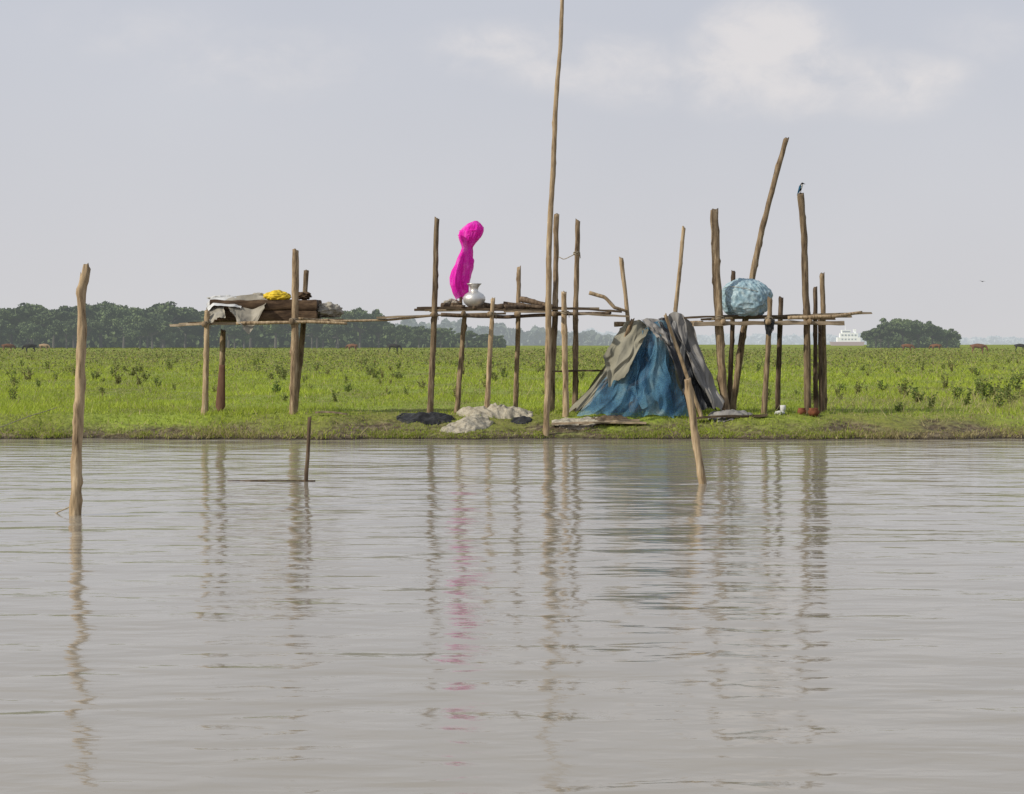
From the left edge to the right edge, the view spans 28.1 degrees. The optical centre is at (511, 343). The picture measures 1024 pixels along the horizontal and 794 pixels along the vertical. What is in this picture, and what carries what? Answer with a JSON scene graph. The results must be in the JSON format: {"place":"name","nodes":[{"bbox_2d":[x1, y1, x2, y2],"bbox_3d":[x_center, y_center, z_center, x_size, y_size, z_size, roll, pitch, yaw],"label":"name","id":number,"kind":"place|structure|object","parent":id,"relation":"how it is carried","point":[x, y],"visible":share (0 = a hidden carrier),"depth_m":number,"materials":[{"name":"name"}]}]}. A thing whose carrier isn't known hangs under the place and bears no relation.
{"place":"outdoors","nodes":[
{"label":"outdoors","id":0,"kind":"place"},
{"bbox_2d":[227,480,314,480],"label":"floating twig","id":1,"kind":"object","parent":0,"point":[269,480],"visible":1,"depth_m":25.00,"materials":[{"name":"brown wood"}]},
{"bbox_2d":[0,438,1023,793],"bbox_3d":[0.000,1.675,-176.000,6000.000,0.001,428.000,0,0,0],"label":"water","id":2,"kind":"structure","parent":0,"point":[566,616],"depth_m":12.54,"materials":[{"name":"beige liquid"}]},
{"bbox_2d":[69,263,90,515],"bbox_3d":[-4.239,0.893,20.004,0.252,3.369,0.144,0,0,0],"label":"mooring pole","id":3,"kind":"object","parent":2,"relation":"in","point":[75,503],"visible":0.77,"depth_m":19.96,"materials":[{"name":"brown wood"}]},
{"bbox_2d":[304,416,310,481],"bbox_3d":[-2.522,1.724,24.904,0.167,1.702,0.063,0,0,0],"label":"wooden stake","id":4,"kind":"object","parent":2,"relation":"in","point":[306,470],"visible":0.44,"depth_m":24.89,"materials":[{"name":"brown wood"}]},
{"bbox_2d":[684,378,706,483],"bbox_3d":[2.257,1.486,24.498,0.396,2.171,0.120,0,0,6],"label":"wooden stake","id":5,"kind":"object","parent":2,"relation":"in","point":[695,436],"visible":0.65,"depth_m":24.47,"materials":[{"name":"brown wood"}]},
{"bbox_2d":[0,345,1023,439],"bbox_3d":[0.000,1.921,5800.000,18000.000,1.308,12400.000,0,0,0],"label":"ground","id":6,"kind":"structure","parent":0,"point":[969,424],"depth_m":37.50,"materials":[{"name":"plant"}]},
{"bbox_2d":[1,344,15,351],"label":"cow","id":7,"kind":"object","parent":6,"relation":"on","point":[10,346],"visible":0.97,"depth_m":329.75},
{"bbox_2d":[6,384,17,399],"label":"weed plant","id":8,"kind":"object","parent":6,"relation":"on","point":[14,395],"visible":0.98,"depth_m":46.90,"materials":[{"name":"green plant"}]},
{"bbox_2d":[9,373,19,385],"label":"weed plant","id":9,"kind":"object","parent":6,"relation":"on","point":[13,380],"visible":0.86,"depth_m":61.71,"materials":[{"name":"green plant"}]},
{"bbox_2d":[2,307,36,347],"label":"tree","id":10,"kind":"object","parent":6,"relation":"on","point":[15,322],"visible":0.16,"depth_m":660.72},
{"bbox_2d":[20,368,32,380],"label":"weed plant","id":11,"kind":"object","parent":6,"relation":"on","point":[28,374],"visible":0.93,"depth_m":72.28,"materials":[{"name":"green plant"}]},
{"bbox_2d":[0,302,55,347],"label":"tree","id":12,"kind":"object","parent":6,"relation":"on","point":[21,312],"visible":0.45,"depth_m":653.72,"materials":[{"name":"plant"}]},
{"bbox_2d":[21,344,36,351],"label":"cow","id":13,"kind":"object","parent":6,"relation":"on","point":[27,346],"visible":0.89,"depth_m":309.69},
{"bbox_2d":[15,321,46,343],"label":"tree","id":14,"kind":"object","parent":6,"relation":"on","point":[27,329],"visible":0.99,"depth_m":595.71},
{"bbox_2d":[29,309,77,347],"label":"tree","id":15,"kind":"object","parent":6,"relation":"on","point":[46,317],"visible":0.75,"depth_m":638.49,"materials":[{"name":"plant"}]},
{"bbox_2d":[44,320,76,347],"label":"tree","id":16,"kind":"object","parent":6,"relation":"on","point":[57,326],"visible":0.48,"depth_m":578.88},
{"bbox_2d":[46,304,111,347],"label":"tree","id":17,"kind":"object","parent":6,"relation":"on","point":[70,309],"visible":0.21,"depth_m":658.80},
{"bbox_2d":[62,318,113,347],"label":"tree","id":18,"kind":"object","parent":6,"relation":"on","point":[97,327],"visible":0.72,"depth_m":572.01,"materials":[{"name":"plant"}]},
{"bbox_2d":[75,301,127,347],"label":"tree","id":19,"kind":"object","parent":6,"relation":"on","point":[104,305],"visible":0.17,"depth_m":668.99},
{"bbox_2d":[114,369,125,383],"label":"weed plant","id":20,"kind":"object","parent":6,"relation":"on","point":[118,381],"visible":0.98,"depth_m":66.51,"materials":[{"name":"green plant"}]},
{"bbox_2d":[95,305,145,347],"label":"tree","id":21,"kind":"object","parent":6,"relation":"on","point":[119,317],"visible":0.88,"depth_m":614.79,"materials":[{"name":"plant"}]},
{"bbox_2d":[125,366,139,375],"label":"weed plant","id":22,"kind":"object","parent":6,"relation":"on","point":[134,369],"visible":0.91,"depth_m":82.75,"materials":[{"name":"green plant"}]},
{"bbox_2d":[122,325,156,347],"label":"tree","id":23,"kind":"object","parent":6,"relation":"on","point":[126,329],"visible":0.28,"depth_m":584.12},
{"bbox_2d":[116,308,168,347],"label":"tree","id":24,"kind":"object","parent":6,"relation":"on","point":[161,315],"visible":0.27,"depth_m":628.43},
{"bbox_2d":[127,317,176,348],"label":"tree","id":25,"kind":"object","parent":6,"relation":"on","point":[151,327],"visible":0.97,"depth_m":557.34,"materials":[{"name":"plant"}]},
{"bbox_2d":[156,332,176,347],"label":"tree","id":26,"kind":"object","parent":6,"relation":"on","point":[166,335],"visible":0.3,"depth_m":586.97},
{"bbox_2d":[142,301,214,347],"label":"tree","id":27,"kind":"object","parent":6,"relation":"on","point":[174,312],"visible":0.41,"depth_m":643.54,"materials":[{"name":"plant"}]},
{"bbox_2d":[174,315,203,347],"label":"tree","id":28,"kind":"object","parent":6,"relation":"on","point":[182,320],"visible":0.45,"depth_m":652.52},
{"bbox_2d":[199,317,255,347],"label":"tree","id":29,"kind":"object","parent":6,"relation":"on","point":[217,327],"visible":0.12,"depth_m":640.27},
{"bbox_2d":[217,325,256,348],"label":"tree","id":30,"kind":"object","parent":6,"relation":"on","point":[242,333],"visible":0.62,"depth_m":569.73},
{"bbox_2d":[224,325,260,348],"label":"tree","id":31,"kind":"object","parent":6,"relation":"on","point":[254,331],"visible":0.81,"depth_m":569.17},
{"bbox_2d":[0,323,506,347],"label":"undergrowth","id":32,"kind":"object","parent":6,"relation":"on","point":[114,338],"visible":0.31,"depth_m":692.30,"materials":[{"name":"plant"}]},
{"bbox_2d":[169,249,347,414],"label":"stilt platform","id":33,"kind":"structure","parent":6,"relation":"on","point":[296,351],"depth_m":37.66,"materials":[{"name":"brown wood"}]},
{"bbox_2d":[210,299,321,320],"bbox_3d":[-4.618,-0.623,38.425,2.028,0.424,1.004,0,0,0],"label":"timber stack","id":34,"kind":"object","parent":33,"relation":"on","point":[277,310],"visible":0.59,"depth_m":37.95,"materials":[{"name":"wood"}]},
{"bbox_2d":[206,307,225,322],"bbox_3d":[-5.464,-0.557,37.777,0.325,0.352,0.449,0,0,-13],"label":"draped cloth","id":35,"kind":"object","parent":34,"relation":"on","point":[216,313],"visible":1,"depth_m":37.76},
{"bbox_2d":[206,297,240,310],"bbox_3d":[-5.340,-0.740,38.016,0.665,0.287,0.398,0,0,0],"label":"folded sheet","id":36,"kind":"object","parent":34,"relation":"on","point":[209,306],"visible":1,"depth_m":37.92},
{"bbox_2d":[227,294,266,333],"bbox_3d":[-4.947,-0.551,37.871,0.833,0.754,0.726,0,0,0],"label":"draped cloth","id":37,"kind":"object","parent":34,"relation":"on","point":[241,314],"visible":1,"depth_m":37.84,"materials":[{"name":"fabric"}]},
{"bbox_2d":[263,290,290,299],"bbox_3d":[-4.364,-0.912,38.113,0.536,0.194,0.387,0,0,0],"label":"yellow bag","id":38,"kind":"object","parent":34,"relation":"on","point":[277,295],"visible":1,"depth_m":37.98,"materials":[{"name":"plastic"}]},
{"bbox_2d":[298,292,311,299],"bbox_3d":[-3.890,-0.896,38.306,0.304,0.165,0.264,0,0,0],"label":"rag bundle","id":39,"kind":"object","parent":34,"relation":"on","point":[305,295],"visible":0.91,"depth_m":38.22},
{"bbox_2d":[316,302,343,317],"bbox_3d":[-3.441,-0.640,38.292,0.615,0.299,0.567,0,0,45],"label":"cloth bundle","id":40,"kind":"object","parent":33,"relation":"on","point":[328,310],"visible":0.98,"depth_m":38.12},
{"bbox_2d":[259,324,290,347],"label":"tree","id":41,"kind":"object","parent":6,"relation":"on","point":[275,328],"visible":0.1,"depth_m":614.32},
{"bbox_2d":[272,381,284,392],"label":"weed plant","id":42,"kind":"object","parent":6,"relation":"on","point":[276,386],"visible":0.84,"depth_m":53.85,"materials":[{"name":"green plant"}]},
{"bbox_2d":[259,324,299,334],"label":"tree","id":43,"kind":"object","parent":6,"relation":"on","point":[263,331],"visible":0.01,"depth_m":657.05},
{"bbox_2d":[290,323,325,347],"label":"tree","id":44,"kind":"object","parent":6,"relation":"on","point":[312,329],"visible":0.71,"depth_m":574.86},
{"bbox_2d":[315,411,346,414],"bbox_3d":[-3.303,1.263,37.402,0.590,0.072,0.135,0,0,0],"label":"loose board","id":45,"kind":"object","parent":6,"relation":"on","point":[330,412],"visible":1,"depth_m":37.35,"materials":[{"name":"brown wood"}]},
{"bbox_2d":[318,324,351,347],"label":"tree","id":46,"kind":"object","parent":6,"relation":"on","point":[337,331],"visible":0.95,"depth_m":571.10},
{"bbox_2d":[327,307,386,347],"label":"tree","id":47,"kind":"object","parent":6,"relation":"on","point":[359,313],"visible":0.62,"depth_m":603.97,"materials":[{"name":"plant"}]},
{"bbox_2d":[370,364,380,377],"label":"weed plant","id":48,"kind":"object","parent":6,"relation":"on","point":[373,373],"visible":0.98,"depth_m":76.89,"materials":[{"name":"green plant"}]},
{"bbox_2d":[365,322,394,347],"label":"tree","id":49,"kind":"object","parent":6,"relation":"on","point":[370,331],"visible":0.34,"depth_m":658.13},
{"bbox_2d":[387,344,401,351],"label":"cow","id":50,"kind":"object","parent":6,"relation":"on","point":[396,346],"visible":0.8,"depth_m":309.77},
{"bbox_2d":[383,323,413,343],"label":"tree","id":51,"kind":"object","parent":6,"relation":"on","point":[398,332],"visible":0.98,"depth_m":598.64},
{"bbox_2d":[404,325,437,347],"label":"tree","id":52,"kind":"object","parent":6,"relation":"on","point":[418,332],"visible":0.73,"depth_m":651.60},
{"bbox_2d":[396,412,453,424],"bbox_3d":[-1.578,1.373,37.300,1.056,0.267,0.700,0,0,0],"label":"black plastic sheet","id":53,"kind":"object","parent":6,"relation":"on","point":[433,418],"visible":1,"depth_m":37.17,"materials":[{"name":"plastic"}]},
{"bbox_2d":[426,327,455,347],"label":"tree","id":54,"kind":"object","parent":6,"relation":"on","point":[441,332],"visible":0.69,"depth_m":621.87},
{"bbox_2d":[454,330,477,347],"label":"tree","id":55,"kind":"object","parent":6,"relation":"on","point":[469,335],"visible":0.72,"depth_m":636.46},
{"bbox_2d":[440,414,493,433],"bbox_3d":[-0.779,1.463,36.850,0.700,0.358,1.662,0,0,21],"label":"fishing net","id":56,"kind":"object","parent":6,"relation":"on","point":[473,423],"visible":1,"depth_m":36.71,"materials":[{"name":"fabric"}]},
{"bbox_2d":[475,334,503,341],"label":"tree","id":57,"kind":"object","parent":6,"relation":"on","point":[482,337],"visible":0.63,"depth_m":614.38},
{"bbox_2d":[456,403,532,418],"bbox_3d":[-0.320,1.258,37.800,1.404,0.355,0.900,0,0,0],"label":"fishing net","id":58,"kind":"object","parent":6,"relation":"on","point":[501,411],"visible":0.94,"depth_m":37.56,"materials":[{"name":"fabric"}]},
{"bbox_2d":[390,317,614,345],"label":"trees","id":59,"kind":"object","parent":6,"relation":"on","point":[535,335],"visible":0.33,"depth_m":1502.88,"materials":[{"name":"green plant"}]},
{"bbox_2d":[376,213,629,416],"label":"stilt platform","id":60,"kind":"structure","parent":6,"relation":"on","point":[491,314],"depth_m":38.00,"materials":[{"name":"brown wood"}]},
{"bbox_2d":[298,316,434,321],"bbox_3d":[-2.681,-0.473,37.931,2.552,0.146,0.158,0,0,-1],"label":"linking pole","id":61,"kind":"object","parent":60,"relation":"attached to","point":[364,320],"visible":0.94,"depth_m":37.92,"materials":[{"name":"brown wood"}]},
{"bbox_2d":[443,299,458,302],"bbox_3d":[-1.110,-0.754,38.408,0.392,0.194,0.324,0,0,0],"label":"rag bundle","id":62,"kind":"object","parent":60,"relation":"on","point":[452,301],"visible":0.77,"depth_m":38.30,"materials":[{"name":"grey fabric"}]},
{"bbox_2d":[440,303,465,307],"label":"branch","id":63,"kind":"object","parent":60,"relation":"on","point":[449,304],"visible":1,"depth_m":38.10,"materials":[{"name":"brown wood"}]},
{"bbox_2d":[449,221,483,302],"bbox_3d":[-0.849,-1.477,38.353,0.642,1.658,0.347,0,0,0],"label":"pink net bundle","id":64,"kind":"object","parent":60,"relation":"on","point":[470,234],"visible":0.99,"depth_m":38.25,"materials":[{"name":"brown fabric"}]},
{"bbox_2d":[463,283,484,306],"bbox_3d":[-0.703,-0.903,38.100,0.420,0.443,0.420,0,0,0],"label":"water pitcher","id":65,"kind":"object","parent":60,"relation":"on","point":[474,296],"visible":1,"depth_m":37.97,"materials":[{"name":"metal"}]},
{"bbox_2d":[465,302,503,308],"bbox_3d":[-0.502,-0.732,38.103,0.748,0.202,0.118,0,0,15],"label":"branch","id":66,"kind":"object","parent":60,"relation":"on","point":[487,305],"visible":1,"depth_m":38.02,"materials":[{"name":"brown wood"}]},
{"bbox_2d":[504,304,536,308],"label":"branch","id":67,"kind":"object","parent":60,"relation":"on","point":[514,307],"visible":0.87,"depth_m":38.07,"materials":[{"name":"brown wood"}]},
{"bbox_2d":[503,301,544,308],"bbox_3d":[0.224,-0.719,38.208,0.787,0.151,0.098,0,0,14],"label":"branch","id":68,"kind":"object","parent":60,"relation":"on","point":[531,306],"visible":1,"depth_m":38.15,"materials":[{"name":"brown wood"}]},
{"bbox_2d":[519,296,553,307],"bbox_3d":[0.467,-0.773,38.348,0.712,0.244,0.106,0,0,25],"label":"branch","id":69,"kind":"object","parent":60,"relation":"on","point":[527,300],"visible":0.81,"depth_m":38.37,"materials":[{"name":"brown wood"}]},
{"bbox_2d":[589,291,627,312],"bbox_3d":[1.806,-0.783,38.216,0.755,0.414,0.123,0,0,-7],"label":"branch","id":70,"kind":"object","parent":60,"relation":"on","point":[610,303],"visible":1,"depth_m":38.17,"materials":[{"name":"brown wood"}]},
{"bbox_2d":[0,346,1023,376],"bbox_3d":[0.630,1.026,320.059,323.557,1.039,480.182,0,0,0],"label":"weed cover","id":71,"kind":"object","parent":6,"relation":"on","point":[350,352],"visible":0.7,"depth_m":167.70,"materials":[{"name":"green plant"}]},
{"bbox_2d":[511,416,531,423],"bbox_3d":[0.172,1.405,37.300,0.396,0.185,0.400,0,0,0],"label":"black plastic sheet","id":72,"kind":"object","parent":6,"relation":"on","point":[521,420],"visible":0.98,"depth_m":37.24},
{"bbox_2d":[543,0,563,435],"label":"tall pole","id":73,"kind":"object","parent":6,"relation":"on","point":[548,344],"visible":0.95,"depth_m":36.31,"materials":[{"name":"brown wood"}]},
{"bbox_2d":[552,416,597,429],"bbox_3d":[1.216,1.458,37.200,0.987,0.269,0.700,0,0,0],"label":"grey net","id":74,"kind":"object","parent":6,"relation":"on","point":[575,426],"visible":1,"depth_m":37.11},
{"bbox_2d":[551,421,645,424],"bbox_3d":[1.564,1.429,36.897,1.708,0.061,0.206,0,0,0],"label":"loose board","id":75,"kind":"object","parent":6,"relation":"on","point":[582,422],"visible":1,"depth_m":36.83,"materials":[{"name":"brown wood"}]},
{"bbox_2d":[579,419,639,424],"bbox_3d":[1.764,1.425,37.094,1.120,0.122,0.184,0,0,0],"label":"loose board","id":76,"kind":"object","parent":6,"relation":"on","point":[625,420],"visible":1,"depth_m":37.02,"materials":[{"name":"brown wood"}]},
{"bbox_2d":[592,414,627,425],"bbox_3d":[1.688,1.422,37.200,0.823,0.266,0.600,0,0,0],"label":"dark rag","id":77,"kind":"object","parent":6,"relation":"on","point":[607,417],"visible":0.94,"depth_m":37.15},
{"bbox_2d":[569,226,724,417],"bbox_3d":[2.487,-0.305,38.458,2.918,3.828,2.324,0,0,0],"label":"tarp shelter","id":78,"kind":"object","parent":6,"relation":"on","point":[651,365],"visible":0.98,"depth_m":37.74,"materials":[{"name":"blue fabric"}]},
{"bbox_2d":[708,409,751,421],"bbox_3d":[3.966,1.340,37.500,0.829,0.286,0.700,0,0,0],"label":"grey tarp","id":79,"kind":"object","parent":6,"relation":"on","point":[728,412],"visible":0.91,"depth_m":37.33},
{"bbox_2d":[697,414,767,418],"bbox_3d":[3.961,1.323,37.209,1.380,0.106,0.164,0,0,0],"label":"loose board","id":80,"kind":"object","parent":6,"relation":"on","point":[736,416],"visible":0.91,"depth_m":37.14,"materials":[{"name":"brown wood"}]},
{"bbox_2d":[684,137,871,413],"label":"stilt platform","id":81,"kind":"structure","parent":6,"relation":"on","point":[731,387],"depth_m":37.79,"materials":[{"name":"brown wood"}]},
{"bbox_2d":[722,278,772,316],"bbox_3d":[4.366,-0.866,38.153,0.990,0.728,0.836,0,0,0],"label":"net bundle","id":82,"kind":"object","parent":81,"relation":"on","point":[744,297],"visible":0.94,"depth_m":37.84,"materials":[{"name":"fabric"}]},
{"bbox_2d":[764,319,774,335],"bbox_3d":[4.722,-0.297,37.544,0.206,0.328,0.039,0,0,0],"label":"hanging rag","id":83,"kind":"object","parent":81,"relation":"hanging from","point":[769,328],"visible":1,"depth_m":37.55,"materials":[{"name":"black fabric"}]},
{"bbox_2d":[569,327,1023,344],"bbox_3d":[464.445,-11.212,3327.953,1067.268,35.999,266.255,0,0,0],"label":"hazy wood","id":84,"kind":"object","parent":6,"relation":"on","point":[760,339],"visible":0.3,"depth_m":3207.76,"materials":[{"name":"grey plant"}]},
{"bbox_2d":[797,408,805,414],"bbox_3d":[5.322,1.246,37.600,0.160,0.140,0.160,0,0,0],"label":"clay pot","id":85,"kind":"object","parent":6,"relation":"on","point":[801,411],"visible":1,"depth_m":37.54,"materials":[{"name":"ceramic"}]},
{"bbox_2d":[808,408,819,416],"bbox_3d":[5.524,1.253,37.500,0.220,0.155,0.220,0,0,0],"label":"clay pot","id":86,"kind":"object","parent":6,"relation":"on","point":[813,412],"visible":1,"depth_m":37.42,"materials":[{"name":"ceramic"}]},
{"bbox_2d":[830,329,864,345],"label":"ship","id":87,"kind":"object","parent":6,"relation":"on","point":[846,338],"visible":1,"depth_m":1497.40,"materials":[{"name":"white paint"}]},
{"bbox_2d":[854,378,865,393],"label":"weed plant","id":88,"kind":"object","parent":6,"relation":"on","point":[857,388],"visible":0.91,"depth_m":53.83,"materials":[{"name":"green plant"}]},
{"bbox_2d":[860,327,896,347],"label":"tree","id":89,"kind":"object","parent":6,"relation":"on","point":[873,332],"visible":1,"depth_m":618.49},
{"bbox_2d":[876,380,888,390],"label":"weed plant","id":90,"kind":"object","parent":6,"relation":"on","point":[880,385],"visible":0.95,"depth_m":55.63,"materials":[{"name":"green plant"}]},
{"bbox_2d":[877,323,901,347],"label":"tree","id":91,"kind":"object","parent":6,"relation":"on","point":[893,327],"visible":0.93,"depth_m":622.28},
{"bbox_2d":[880,317,921,347],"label":"tree","id":92,"kind":"object","parent":6,"relation":"on","point":[908,328],"visible":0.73,"depth_m":625.93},
{"bbox_2d":[898,378,914,394],"bbox_3d":[9.608,1.069,49.896,0.347,0.504,0.416,0,0,-19],"label":"weed plant","id":93,"kind":"object","parent":6,"relation":"on","point":[904,388],"visible":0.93,"depth_m":49.81,"materials":[{"name":"green plant"}]},
{"bbox_2d":[866,332,960,347],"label":"thicket","id":94,"kind":"object","parent":6,"relation":"on","point":[925,341],"visible":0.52,"depth_m":662.91,"materials":[{"name":"plant"}]},
{"bbox_2d":[894,320,939,347],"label":"tree","id":95,"kind":"object","parent":6,"relation":"on","point":[928,327],"visible":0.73,"depth_m":628.29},
{"bbox_2d":[910,387,925,401],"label":"weed plant","id":96,"kind":"object","parent":6,"relation":"on","point":[913,394],"visible":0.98,"depth_m":45.25,"materials":[{"name":"green plant"}]},
{"bbox_2d":[911,326,950,343],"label":"tree","id":97,"kind":"object","parent":6,"relation":"on","point":[941,332],"visible":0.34,"depth_m":634.83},
{"bbox_2d":[927,392,937,408],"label":"weed plant","id":98,"kind":"object","parent":6,"relation":"on","point":[931,402],"visible":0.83,"depth_m":40.87,"materials":[{"name":"green plant"}]},
{"bbox_2d":[938,374,948,387],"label":"weed plant","id":99,"kind":"object","parent":6,"relation":"on","point":[945,382],"visible":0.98,"depth_m":59.50,"materials":[{"name":"green plant"}]},
{"bbox_2d":[933,328,961,347],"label":"tree","id":100,"kind":"object","parent":6,"relation":"on","point":[955,334],"visible":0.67,"depth_m":639.08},
{"bbox_2d":[951,382,963,399],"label":"weed plant","id":101,"kind":"object","parent":6,"relation":"on","point":[957,391],"visible":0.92,"depth_m":46.47,"materials":[{"name":"green plant"}]},
{"bbox_2d":[958,387,970,404],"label":"weed plant","id":102,"kind":"object","parent":6,"relation":"on","point":[966,399],"visible":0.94,"depth_m":42.91,"materials":[{"name":"green plant"}]},
{"bbox_2d":[967,384,985,395],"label":"weed plant","id":103,"kind":"object","parent":6,"relation":"on","point":[977,389],"visible":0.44,"depth_m":49.91,"materials":[{"name":"green plant"}]},
{"bbox_2d":[970,343,987,353],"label":"cow","id":104,"kind":"object","parent":6,"relation":"on","point":[977,345],"visible":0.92,"depth_m":259.76},
{"bbox_2d":[975,375,995,400],"bbox_3d":[10.490,1.013,45.308,0.422,0.627,0.439,0,0,25],"label":"weed plant","id":105,"kind":"object","parent":6,"relation":"on","point":[986,391],"visible":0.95,"depth_m":45.23,"materials":[{"name":"green plant"}]},
{"bbox_2d":[983,376,1002,395],"bbox_3d":[11.754,1.056,49.943,0.488,0.553,0.339,0,0,30],"label":"weed plant","id":106,"kind":"object","parent":6,"relation":"on","point":[994,391],"visible":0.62,"depth_m":49.86,"materials":[{"name":"green plant"}]},
{"bbox_2d":[994,389,1006,407],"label":"weed plant","id":107,"kind":"object","parent":6,"relation":"on","point":[997,396],"visible":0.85,"depth_m":40.87,"materials":[{"name":"green plant"}]},
{"bbox_2d":[996,377,1014,397],"bbox_3d":[11.520,1.040,47.797,0.434,0.546,0.329,0,0,17],"label":"weed plant","id":108,"kind":"object","parent":6,"relation":"on","point":[1007,387],"visible":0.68,"depth_m":47.71,"materials":[{"name":"green plant"}]},
{"bbox_2d":[1004,386,1019,401],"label":"weed plant","id":109,"kind":"object","parent":6,"relation":"on","point":[1007,396],"visible":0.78,"depth_m":44.11,"materials":[{"name":"green plant"}]},
{"bbox_2d":[1009,369,1023,389],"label":"weed plant","id":110,"kind":"object","parent":6,"relation":"on","point":[1017,383],"visible":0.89,"depth_m":55.59,"materials":[{"name":"green plant"}]},
{"bbox_2d":[0,0,1023,338],"label":"sky","id":111,"kind":"structure","parent":0,"point":[181,151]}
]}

